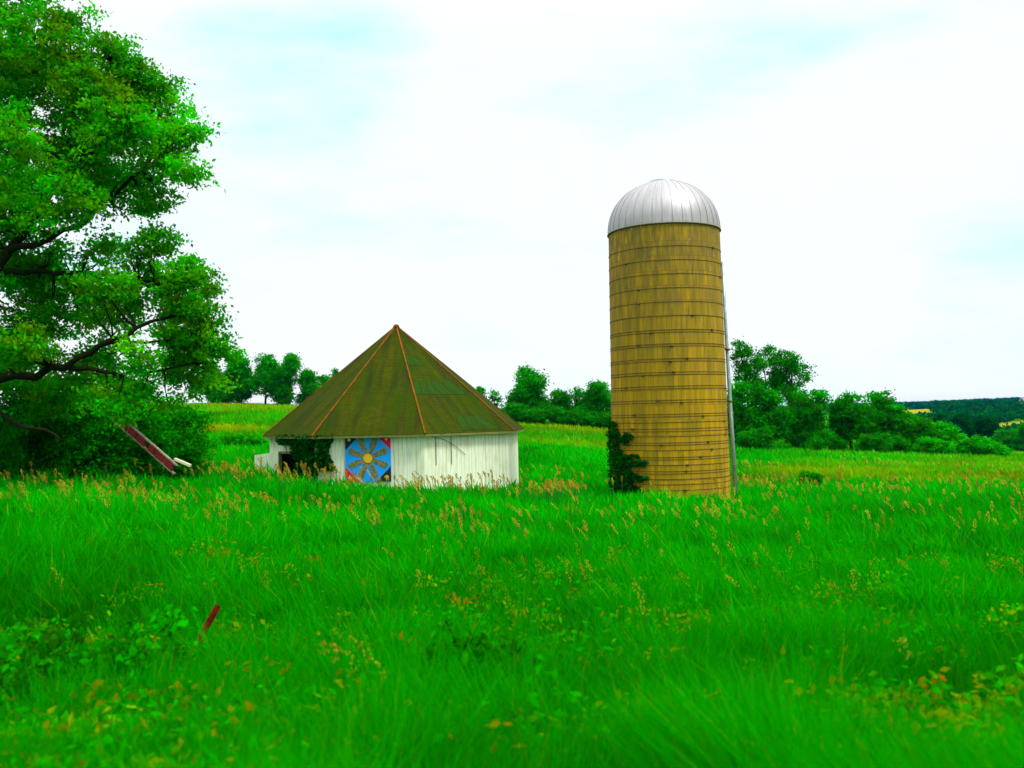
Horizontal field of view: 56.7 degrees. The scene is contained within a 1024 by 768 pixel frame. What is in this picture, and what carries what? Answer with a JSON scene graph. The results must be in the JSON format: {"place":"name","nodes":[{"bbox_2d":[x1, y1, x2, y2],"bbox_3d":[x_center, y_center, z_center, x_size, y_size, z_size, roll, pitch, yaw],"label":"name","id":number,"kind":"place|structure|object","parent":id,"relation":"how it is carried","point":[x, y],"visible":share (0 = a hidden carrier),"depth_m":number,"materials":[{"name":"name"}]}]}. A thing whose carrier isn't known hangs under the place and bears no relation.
{"place":"outdoors","nodes":[
{"label":"outdoors","id":0,"kind":"place"},
{"bbox_2d":[0,0,1023,407],"label":"sky","id":1,"kind":"structure","parent":0,"point":[453,174],"materials":[{"name":"white"}]},
{"bbox_2d":[201,406,1023,475],"bbox_3d":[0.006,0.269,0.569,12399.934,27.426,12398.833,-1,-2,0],"label":"ground","id":2,"kind":"structure","parent":0,"point":[1016,421],"depth_m":450.08,"materials":[{"name":"green plant"}]},
{"bbox_2d":[0,388,39,483],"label":"shrub","id":3,"kind":"object","parent":2,"relation":"on","point":[7,461],"visible":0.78,"depth_m":38.75,"materials":[{"name":"green plant"}]},
{"bbox_2d":[0,617,99,694],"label":"bush","id":4,"kind":"object","parent":2,"relation":"on","point":[22,633],"visible":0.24,"depth_m":8.56,"materials":[{"name":"green plant"}]},
{"bbox_2d":[1,384,109,480],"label":"shrub","id":5,"kind":"object","parent":2,"relation":"on","point":[40,445],"visible":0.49,"depth_m":41.48,"materials":[{"name":"green plant"}]},
{"bbox_2d":[42,373,142,479],"bbox_3d":[-19.715,2.274,43.602,5.841,5.780,4.481,-1,-2,0],"label":"shrub","id":6,"kind":"object","parent":2,"relation":"on","point":[115,457],"visible":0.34,"depth_m":42.82,"materials":[{"name":"green plant"}]},
{"bbox_2d":[0,604,207,718],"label":"bush","id":7,"kind":"object","parent":2,"relation":"on","point":[176,616],"visible":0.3,"depth_m":8.36,"materials":[{"name":"green plant"}]},
{"bbox_2d":[0,0,247,441],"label":"broadleaf tree","id":8,"kind":"object","parent":2,"relation":"on","point":[123,91],"visible":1,"depth_m":35.61,"materials":[{"name":"green plant"}]},
{"bbox_2d":[78,373,183,478],"bbox_3d":[-18.276,2.259,45.320,5.572,6.225,5.833,-1,-2,0],"label":"shrub","id":9,"kind":"object","parent":2,"relation":"on","point":[160,435],"visible":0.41,"depth_m":44.35,"materials":[{"name":"green plant"}]},
{"bbox_2d":[98,408,191,474],"bbox_3d":[-14.412,1.885,36.497,6.485,3.102,0.327,-3,-2,37],"label":"farm elevator","id":10,"kind":"object","parent":2,"relation":"on","point":[141,439],"visible":0.61,"depth_m":35.75,"materials":[{"name":"metal"}]},
{"bbox_2d":[136,391,225,479],"bbox_3d":[-17.138,2.848,47.109,5.555,5.449,5.188,-1,-2,0],"label":"shrub","id":11,"kind":"object","parent":2,"relation":"on","point":[195,444],"visible":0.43,"depth_m":46.75,"materials":[{"name":"green plant"}]},
{"bbox_2d":[190,604,220,650],"bbox_3d":[-3.411,3.049,9.615,0.978,1.488,0.075,0,-3,-40],"label":"rusty post","id":12,"kind":"object","parent":2,"relation":"on","point":[212,615],"visible":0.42,"depth_m":9.85,"materials":[{"name":"red metal"}]},
{"bbox_2d":[182,369,232,403],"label":"tree","id":13,"kind":"object","parent":2,"relation":"on","point":[213,395],"visible":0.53,"depth_m":174.47,"materials":[{"name":"green plant"}]},
{"bbox_2d":[185,423,229,476],"bbox_3d":[-17.097,3.784,50.208,3.635,3.820,3.424,-1,-2,0],"label":"shrub","id":14,"kind":"object","parent":2,"relation":"on","point":[211,464],"visible":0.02,"depth_m":50.41,"materials":[{"name":"green plant"}]},
{"bbox_2d":[208,433,266,447],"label":"bush","id":15,"kind":"object","parent":2,"relation":"on","point":[243,439],"visible":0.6,"depth_m":72.70,"materials":[{"name":"green plant"}]},
{"bbox_2d":[222,355,260,403],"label":"tree","id":16,"kind":"object","parent":2,"relation":"on","point":[243,392],"visible":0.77,"depth_m":176.44,"materials":[{"name":"green plant"}]},
{"bbox_2d":[245,352,284,404],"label":"tree","id":17,"kind":"object","parent":2,"relation":"on","point":[263,371],"visible":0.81,"depth_m":175.76,"materials":[{"name":"green plant"}]},
{"bbox_2d":[265,352,306,404],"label":"tree","id":18,"kind":"object","parent":2,"relation":"on","point":[287,370],"visible":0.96,"depth_m":175.95,"materials":[{"name":"green plant"}]},
{"bbox_2d":[293,367,321,404],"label":"tree","id":19,"kind":"object","parent":2,"relation":"on","point":[309,383],"visible":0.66,"depth_m":178.89,"materials":[{"name":"green plant"}]},
{"bbox_2d":[315,374,331,385],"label":"tree","id":20,"kind":"object","parent":2,"relation":"on","point":[322,379],"visible":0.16,"depth_m":181.66,"materials":[{"name":"green plant"}]},
{"bbox_2d":[329,366,337,376],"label":"tree","id":21,"kind":"object","parent":2,"relation":"on","point":[334,371],"visible":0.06,"depth_m":195.90,"materials":[{"name":"green plant"}]},
{"bbox_2d":[255,324,523,489],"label":"octagonal barn","id":22,"kind":"structure","parent":2,"relation":"on","point":[396,400],"depth_m":52.03,"materials":[{"name":"metal"}]},
{"bbox_2d":[255,452,278,472],"bbox_3d":[-14.004,5.045,54.173,2.150,2.350,0.050,-3,-2,38],"label":"door","id":23,"kind":"structure","parent":22,"relation":"in","point":[272,459],"depth_m":54.01,"materials":[{"name":"white wood"}]},
{"bbox_2d":[275,433,336,480],"bbox_3d":[-11.449,4.614,51.264,5.170,3.914,1.304,-3,-3,42],"label":"ivy","id":24,"kind":"object","parent":22,"relation":"attached to","point":[302,449],"visible":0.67,"depth_m":50.32,"materials":[{"name":"green plant"}]},
{"bbox_2d":[476,386,488,397],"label":"tree","id":25,"kind":"object","parent":2,"relation":"on","point":[481,390],"visible":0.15,"depth_m":159.51,"materials":[{"name":"green plant"}]},
{"bbox_2d":[409,608,568,706],"bbox_3d":[-0.122,2.675,7.441,1.375,1.804,1.348,-1,-2,0],"label":"bush","id":26,"kind":"object","parent":2,"relation":"on","point":[460,620],"visible":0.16,"depth_m":7.62,"materials":[{"name":"green plant"}]},
{"bbox_2d":[487,388,502,408],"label":"tree","id":27,"kind":"object","parent":2,"relation":"on","point":[493,397],"visible":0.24,"depth_m":151.92,"materials":[{"name":"green plant"}]},
{"bbox_2d":[0,401,1023,767],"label":"meadow grass","id":28,"kind":"structure","parent":2,"relation":"on","point":[38,551],"depth_m":12.29,"materials":[{"name":"green plant"}]},
{"bbox_2d":[0,515,1023,767],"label":"leafy weeds","id":29,"kind":"object","parent":2,"relation":"on","point":[932,699],"visible":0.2,"depth_m":6.87,"materials":[{"name":"green plant"}]},
{"bbox_2d":[0,449,1023,695],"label":"seed heads","id":30,"kind":"object","parent":2,"relation":"on","point":[416,485],"visible":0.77,"depth_m":38.75,"materials":[{"name":"brown plant"}]},
{"bbox_2d":[501,400,530,422],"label":"bush","id":31,"kind":"object","parent":2,"relation":"on","point":[516,411],"visible":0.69,"depth_m":142.15,"materials":[{"name":"green plant"}]},
{"bbox_2d":[502,361,554,422],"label":"tree","id":32,"kind":"object","parent":2,"relation":"on","point":[530,387],"visible":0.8,"depth_m":145.94,"materials":[{"name":"green plant"}]},
{"bbox_2d":[523,404,565,423],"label":"bush","id":33,"kind":"object","parent":2,"relation":"on","point":[539,414],"visible":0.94,"depth_m":142.07,"materials":[{"name":"green plant"}]},
{"bbox_2d":[545,388,575,423],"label":"tree","id":34,"kind":"object","parent":2,"relation":"on","point":[561,397],"visible":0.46,"depth_m":148.14,"materials":[{"name":"green plant"}]},
{"bbox_2d":[555,408,592,425],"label":"bush","id":35,"kind":"object","parent":2,"relation":"on","point":[576,416],"visible":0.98,"depth_m":141.42,"materials":[{"name":"green plant"}]},
{"bbox_2d":[566,386,585,407],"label":"tree","id":36,"kind":"object","parent":2,"relation":"on","point":[577,391],"visible":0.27,"depth_m":149.15,"materials":[{"name":"green plant"}]},
{"bbox_2d":[571,379,610,419],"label":"tree","id":37,"kind":"object","parent":2,"relation":"on","point":[596,400],"visible":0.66,"depth_m":146.46,"materials":[{"name":"green plant"}]},
{"bbox_2d":[585,410,611,427],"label":"bush","id":38,"kind":"object","parent":2,"relation":"on","point":[599,421],"visible":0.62,"depth_m":142.52,"materials":[{"name":"green plant"}]},
{"bbox_2d":[607,178,737,498],"bbox_3d":[8.562,-2.308,51.096,6.710,17.599,6.330,-1,-2,0],"label":"silo","id":39,"kind":"object","parent":2,"relation":"on","point":[669,348],"visible":0.98,"depth_m":48.48,"materials":[{"name":"concrete"}]},
{"bbox_2d":[605,420,648,494],"bbox_3d":[5.802,4.025,49.383,0.861,4.322,3.479,0,-2,-30],"label":"ivy","id":40,"kind":"object","parent":39,"relation":"attached to","point":[627,474],"visible":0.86,"depth_m":49.23,"materials":[{"name":"green plant"}]},
{"bbox_2d":[726,377,758,447],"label":"tree","id":41,"kind":"object","parent":2,"relation":"on","point":[741,411],"visible":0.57,"depth_m":115.32,"materials":[{"name":"green plant"}]},
{"bbox_2d":[729,335,773,405],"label":"tree","id":42,"kind":"object","parent":2,"relation":"on","point":[746,351],"visible":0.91,"depth_m":117.97,"materials":[{"name":"green plant"}]},
{"bbox_2d":[735,425,776,449],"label":"bush","id":43,"kind":"object","parent":2,"relation":"on","point":[762,437],"visible":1,"depth_m":111.67,"materials":[{"name":"green plant"}]},
{"bbox_2d":[746,344,790,400],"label":"tree","id":44,"kind":"object","parent":2,"relation":"on","point":[768,351],"visible":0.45,"depth_m":120.84,"materials":[{"name":"green plant"}]},
{"bbox_2d":[746,386,799,446],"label":"tree","id":45,"kind":"object","parent":2,"relation":"on","point":[770,408],"visible":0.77,"depth_m":115.72,"materials":[{"name":"green plant"}]},
{"bbox_2d":[766,348,817,444],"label":"tree","id":46,"kind":"object","parent":2,"relation":"on","point":[791,368],"visible":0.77,"depth_m":120.22,"materials":[{"name":"green plant"}]},
{"bbox_2d":[779,388,823,449],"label":"tree","id":47,"kind":"object","parent":2,"relation":"on","point":[798,401],"visible":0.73,"depth_m":117.24,"materials":[{"name":"green plant"}]},
{"bbox_2d":[797,470,824,485],"bbox_3d":[18.845,6.304,59.826,1.880,1.944,1.851,-2,-2,14],"label":"bush","id":48,"kind":"object","parent":2,"relation":"on","point":[813,476],"visible":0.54,"depth_m":59.46,"materials":[{"name":"green plant"}]},
{"bbox_2d":[799,387,833,436],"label":"tree","id":49,"kind":"object","parent":2,"relation":"on","point":[818,405],"visible":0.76,"depth_m":117.72,"materials":[{"name":"green plant"}]},
{"bbox_2d":[804,427,848,451],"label":"bush","id":50,"kind":"object","parent":2,"relation":"on","point":[825,439],"visible":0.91,"depth_m":112.32,"materials":[{"name":"green plant"}]},
{"bbox_2d":[824,398,851,448],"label":"tree","id":51,"kind":"object","parent":2,"relation":"on","point":[833,425],"visible":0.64,"depth_m":118.91,"materials":[{"name":"green plant"}]},
{"bbox_2d":[830,390,864,447],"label":"tree","id":52,"kind":"object","parent":2,"relation":"on","point":[849,404],"visible":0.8,"depth_m":118.01,"materials":[{"name":"green plant"}]},
{"bbox_2d":[846,402,889,439],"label":"tree","id":53,"kind":"object","parent":2,"relation":"on","point":[865,423],"visible":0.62,"depth_m":116.36,"materials":[{"name":"green plant"}]},
{"bbox_2d":[851,430,895,451],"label":"bush","id":54,"kind":"object","parent":2,"relation":"on","point":[866,441],"visible":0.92,"depth_m":112.27,"materials":[{"name":"green plant"}]},
{"bbox_2d":[855,387,918,452],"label":"tree","id":55,"kind":"object","parent":2,"relation":"on","point":[883,405],"visible":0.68,"depth_m":117.69,"materials":[{"name":"green plant"}]},
{"bbox_2d":[757,397,1019,409],"bbox_3d":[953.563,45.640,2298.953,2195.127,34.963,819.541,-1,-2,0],"label":"distant woods","id":56,"kind":"object","parent":2,"relation":"on","point":[980,399],"visible":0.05,"depth_m":2098.49,"materials":[{"name":"green plant"}]},
{"bbox_2d":[884,434,914,453],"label":"bush","id":57,"kind":"object","parent":2,"relation":"on","point":[902,443],"visible":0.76,"depth_m":113.90,"materials":[{"name":"green plant"}]},
{"bbox_2d":[882,408,920,450],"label":"tree","id":58,"kind":"object","parent":2,"relation":"on","point":[905,428],"visible":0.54,"depth_m":116.73,"materials":[{"name":"green plant"}]},
{"bbox_2d":[908,413,942,452],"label":"tree","id":59,"kind":"object","parent":2,"relation":"on","point":[923,422],"visible":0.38,"depth_m":118.45,"materials":[{"name":"green plant"}]},
{"bbox_2d":[911,436,957,454],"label":"bush","id":60,"kind":"object","parent":2,"relation":"on","point":[931,445],"visible":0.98,"depth_m":114.14,"materials":[{"name":"green plant"}]},
{"bbox_2d":[925,411,967,439],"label":"tree","id":61,"kind":"object","parent":2,"relation":"on","point":[938,417],"visible":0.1,"depth_m":218.53,"materials":[{"name":"green plant"}]},
{"bbox_2d":[874,399,1023,423],"bbox_3d":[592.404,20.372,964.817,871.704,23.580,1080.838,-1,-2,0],"label":"valley woods","id":62,"kind":"object","parent":2,"relation":"on","point":[1005,410],"visible":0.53,"depth_m":639.51,"materials":[{"name":"green plant"}]},
{"bbox_2d":[932,420,966,453],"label":"bush","id":63,"kind":"object","parent":2,"relation":"on","point":[947,432],"visible":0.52,"depth_m":118.06,"materials":[{"name":"green plant"}]},
{"bbox_2d":[947,409,978,440],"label":"tree","id":64,"kind":"object","parent":2,"relation":"on","point":[963,419],"visible":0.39,"depth_m":228.01,"materials":[{"name":"green plant"}]},
{"bbox_2d":[950,434,993,455],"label":"bush","id":65,"kind":"object","parent":2,"relation":"on","point":[972,446],"visible":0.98,"depth_m":115.69,"materials":[{"name":"green plant"}]},
{"bbox_2d":[968,414,1002,440],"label":"tree","id":66,"kind":"object","parent":2,"relation":"on","point":[985,426],"visible":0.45,"depth_m":208.84,"materials":[{"name":"green plant"}]},
{"bbox_2d":[980,439,1014,456],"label":"bush","id":67,"kind":"object","parent":2,"relation":"on","point":[1001,449],"visible":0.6,"depth_m":116.23,"materials":[{"name":"green plant"}]},
{"bbox_2d":[990,428,1018,447],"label":"tree","id":68,"kind":"object","parent":2,"relation":"on","point":[1004,436],"visible":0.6,"depth_m":188.99,"materials":[{"name":"green plant"}]},
{"bbox_2d":[997,421,1023,430],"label":"slope woods","id":69,"kind":"object","parent":2,"relation":"on","point":[1013,426],"visible":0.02,"depth_m":252.84,"materials":[{"name":"green plant"}]},
{"bbox_2d":[1007,422,1023,451],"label":"tree","id":70,"kind":"object","parent":2,"relation":"on","point":[1019,446],"visible":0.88,"depth_m":184.65,"materials":[{"name":"green plant"}]}
]}

